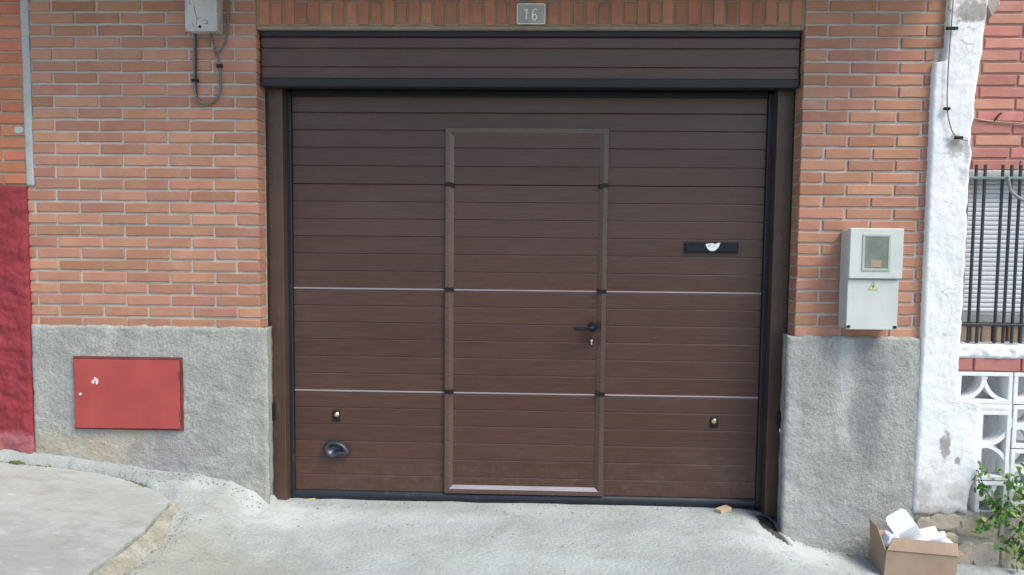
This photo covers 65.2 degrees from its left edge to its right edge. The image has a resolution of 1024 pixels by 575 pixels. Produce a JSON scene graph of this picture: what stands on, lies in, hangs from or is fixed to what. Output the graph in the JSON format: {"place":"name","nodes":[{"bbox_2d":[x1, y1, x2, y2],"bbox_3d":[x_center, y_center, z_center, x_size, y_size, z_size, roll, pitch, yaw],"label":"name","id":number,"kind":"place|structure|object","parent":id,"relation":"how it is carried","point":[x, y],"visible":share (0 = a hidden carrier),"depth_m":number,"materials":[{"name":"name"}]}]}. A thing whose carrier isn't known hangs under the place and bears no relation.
{"place":"outdoors","nodes":[
{"label":"outdoors","id":0,"kind":"place"},
{"bbox_2d":[0,462,171,574],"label":"pavement","id":1,"kind":"structure","parent":0,"point":[56,521],"depth_m":3.79,"materials":[{"name":"concrete"}]},
{"bbox_2d":[0,460,145,486],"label":"moss","id":2,"kind":"object","parent":1,"relation":"on","point":[18,462],"visible":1,"depth_m":4.38,"materials":[{"name":"plant"}]},
{"bbox_2d":[0,449,1023,574],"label":"driveway","id":3,"kind":"structure","parent":0,"point":[448,538],"depth_m":4.11,"materials":[{"name":"concrete"}]},
{"bbox_2d":[0,0,34,453],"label":"neighbour house","id":4,"kind":"structure","parent":3,"relation":"on","point":[17,429],"depth_m":4.40,"materials":[{"name":"red paint"}]},
{"bbox_2d":[92,502,178,574],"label":"curb","id":5,"kind":"object","parent":3,"relation":"on","point":[126,560],"visible":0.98,"depth_m":3.63,"materials":[{"name":"beige concrete"}]},
{"bbox_2d":[27,0,945,554],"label":"brick house","id":6,"kind":"structure","parent":3,"relation":"on","point":[147,212],"depth_m":4.33,"materials":[{"name":"brick"}]},
{"bbox_2d":[73,356,183,430],"bbox_3d":[-2.121,0.585,4.432,0.610,0.408,0.056,1,4,2],"label":"utility hatch","id":7,"kind":"object","parent":6,"relation":"attached to","point":[124,393],"visible":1,"depth_m":4.41,"materials":[{"name":"red paint"}]},
{"bbox_2d":[74,359,179,428],"bbox_3d":[-2.123,0.589,4.413,0.593,0.384,0.016,1,4,2],"label":"hatch door","id":8,"kind":"structure","parent":7,"relation":"in","point":[107,393],"depth_m":4.41,"materials":[{"name":"red paint"}]},
{"bbox_2d":[185,0,222,33],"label":"junction box","id":9,"kind":"object","parent":6,"relation":"attached to","point":[203,16],"visible":1,"depth_m":4.20,"materials":[{"name":"beige plastic"}]},
{"bbox_2d":[195,34,198,97],"bbox_3d":[-1.692,-1.198,4.303,0.030,0.388,0.021,1,4,2],"label":"cable","id":10,"kind":"object","parent":9,"relation":"hanging from","point":[196,63],"visible":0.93,"depth_m":4.30,"materials":[{"name":"black plastic"}]},
{"bbox_2d":[191,33,222,105],"bbox_3d":[-1.642,-1.186,4.300,0.167,0.413,0.036,1,4,2],"label":"cable","id":11,"kind":"object","parent":9,"relation":"hanging from","point":[218,65],"visible":0.95,"depth_m":4.30,"materials":[{"name":"black plastic"}]},
{"bbox_2d":[209,0,228,52],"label":"cable","id":12,"kind":"object","parent":6,"relation":"attached to","point":[223,45],"visible":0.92,"depth_m":4.28,"materials":[{"name":"grey plastic"}]},
{"bbox_2d":[260,31,800,516],"bbox_3d":[0.071,-0.052,4.521,2.932,2.688,0.294,1,4,2],"label":"garage door","id":13,"kind":"structure","parent":6,"relation":"attached to","point":[548,267],"depth_m":4.55,"materials":[{"name":"brown metal"}]},
{"bbox_2d":[444,128,608,495],"bbox_3d":[0.074,0.155,4.549,0.920,2.100,0.130,1,4,2],"label":"wicket door","id":14,"kind":"structure","parent":13,"relation":"in","point":[526,209],"depth_m":4.58,"materials":[{"name":"brown metal"}]},
{"bbox_2d":[294,289,760,396],"bbox_3d":[0.073,0.312,4.609,2.669,0.595,0.032,1,4,2],"label":"door section","id":15,"kind":"structure","parent":13,"relation":"in","point":[380,340],"depth_m":4.59,"materials":[{"name":"brown metal"}]},
{"bbox_2d":[294,287,760,498],"bbox_3d":[0.071,0.605,4.628,2.669,1.190,0.037,1,4,2],"label":"door section","id":16,"kind":"structure","parent":13,"relation":"in","point":[655,445],"depth_m":4.63,"materials":[{"name":"brown metal"}]},
{"bbox_2d":[293,183,764,292],"bbox_3d":[0.079,-0.283,4.567,2.669,0.597,0.032,1,4,2],"label":"door section","id":17,"kind":"structure","parent":13,"relation":"in","point":[346,235],"depth_m":4.55,"materials":[{"name":"brown metal"}]},
{"bbox_2d":[292,97,766,186],"bbox_3d":[0.084,-0.843,4.527,2.669,0.523,0.032,1,4,2],"label":"door section","id":18,"kind":"structure","parent":13,"relation":"in","point":[709,142],"depth_m":4.50,"materials":[{"name":"brown metal"}]},
{"bbox_2d":[517,3,545,24],"bbox_3d":[0.101,-1.445,4.231,0.152,0.108,0.018,1,4,2],"label":"house number plate","id":19,"kind":"object","parent":6,"relation":"attached to","point":[530,13],"visible":1,"depth_m":4.22,"materials":[{"name":"metal"}]},
{"bbox_2d":[838,228,903,329],"bbox_3d":[1.875,-0.047,4.196,0.274,0.526,0.148,1,4,2],"label":"meter box","id":20,"kind":"object","parent":6,"relation":"attached to","point":[871,261],"visible":1,"depth_m":4.14,"materials":[{"name":"grey plastic"}]},
{"bbox_2d":[109,468,866,574],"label":"grit","id":21,"kind":"object","parent":3,"relation":"on","point":[858,555],"visible":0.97,"depth_m":4.31,"materials":[{"name":"grey gravel"}]},
{"bbox_2d":[715,505,730,513],"bbox_3d":[1.201,1.260,4.549,0.080,0.026,0.050,-2,5,-30],"label":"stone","id":22,"kind":"object","parent":3,"relation":"on","point":[723,509],"visible":1,"depth_m":4.54,"materials":[{"name":"beige stone"}]},
{"bbox_2d":[756,515,788,544],"bbox_3d":[1.424,1.332,4.386,0.108,0.041,0.446,1,4,2],"label":"earth patch","id":23,"kind":"object","parent":3,"relation":"on","point":[767,524],"visible":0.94,"depth_m":4.44,"materials":[{"name":"soil"}]},
{"bbox_2d":[868,518,964,574],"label":"cardboard box","id":24,"kind":"object","parent":3,"relation":"on","point":[900,556],"visible":0.74,"depth_m":4.04,"materials":[{"name":"brown cardboard"}]},
{"bbox_2d":[881,530,898,549],"bbox_3d":[1.943,1.309,4.107,0.104,0.123,0.106,1,4,2],"label":"plastic bag","id":25,"kind":"object","parent":24,"relation":"in","point":[887,536],"visible":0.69,"depth_m":4.08,"materials":[{"name":"white plastic"}]},
{"bbox_2d":[886,508,922,539],"bbox_3d":[2.058,1.290,4.158,0.271,0.314,0.133,-2,5,-30],"label":"white carton","id":26,"kind":"object","parent":24,"relation":"in","point":[901,523],"visible":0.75,"depth_m":4.10,"materials":[{"name":"white cardboard"}]},
{"bbox_2d":[917,526,941,541],"bbox_3d":[2.150,1.334,4.133,0.168,0.189,0.150,2,4,14],"label":"white carton","id":27,"kind":"object","parent":24,"relation":"in","point":[931,533],"visible":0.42,"depth_m":4.10,"materials":[{"name":"white cardboard"}]},
{"bbox_2d":[938,531,952,542],"bbox_3d":[2.202,1.319,4.120,0.141,0.130,0.139,-3,5,-40],"label":"plastic wrap","id":28,"kind":"object","parent":24,"relation":"in","point":[944,538],"visible":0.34,"depth_m":4.09,"materials":[{"name":"white plastic"}]},
{"bbox_2d":[914,498,1023,568],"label":"stone base","id":29,"kind":"object","parent":3,"relation":"on","point":[973,547],"visible":0.48,"depth_m":4.32,"materials":[{"name":"beige stone"}]},
{"bbox_2d":[912,0,999,514],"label":"plaster pillar","id":30,"kind":"structure","parent":29,"relation":"on","point":[947,444],"depth_m":4.22,"materials":[{"name":"paint"}]},
{"bbox_2d":[943,0,967,140],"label":"cable","id":31,"kind":"object","parent":30,"relation":"attached to","point":[950,28],"visible":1,"depth_m":4.13,"materials":[{"name":"black plastic"}]},
{"bbox_2d":[957,341,1023,511],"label":"lattice wall","id":32,"kind":"structure","parent":29,"relation":"on","point":[980,361],"depth_m":4.30,"materials":[{"name":"white concrete"}]},
{"bbox_2d":[961,0,1023,497],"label":"neighbour house","id":33,"kind":"structure","parent":3,"relation":"on","point":[999,89],"depth_m":4.33,"materials":[{"name":"red brick"}]},
{"bbox_2d":[960,165,1023,343],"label":"window grille","id":34,"kind":"object","parent":33,"relation":"attached to","point":[1002,178],"depth_m":4.28,"materials":[{"name":"metal"}]},
{"bbox_2d":[1006,176,1023,201],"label":"hose","id":35,"kind":"object","parent":34,"relation":"hanging from","point":[1012,192],"visible":1,"depth_m":4.22,"materials":[{"name":"white plastic"}]},
{"bbox_2d":[963,181,1023,312],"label":"window","id":36,"kind":"structure","parent":33,"relation":"in","point":[992,199],"depth_m":4.42,"materials":[{"name":"white plastic"}]},
{"bbox_2d":[974,113,1023,124],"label":"wire","id":37,"kind":"object","parent":33,"relation":"attached to","point":[995,119],"visible":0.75,"depth_m":4.29,"materials":[{"name":"brown plastic"}]},
{"bbox_2d":[971,461,1023,571],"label":"climbing plant","id":38,"kind":"object","parent":3,"relation":"on","point":[1002,517],"visible":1,"depth_m":4.24,"materials":[{"name":"green plant"}]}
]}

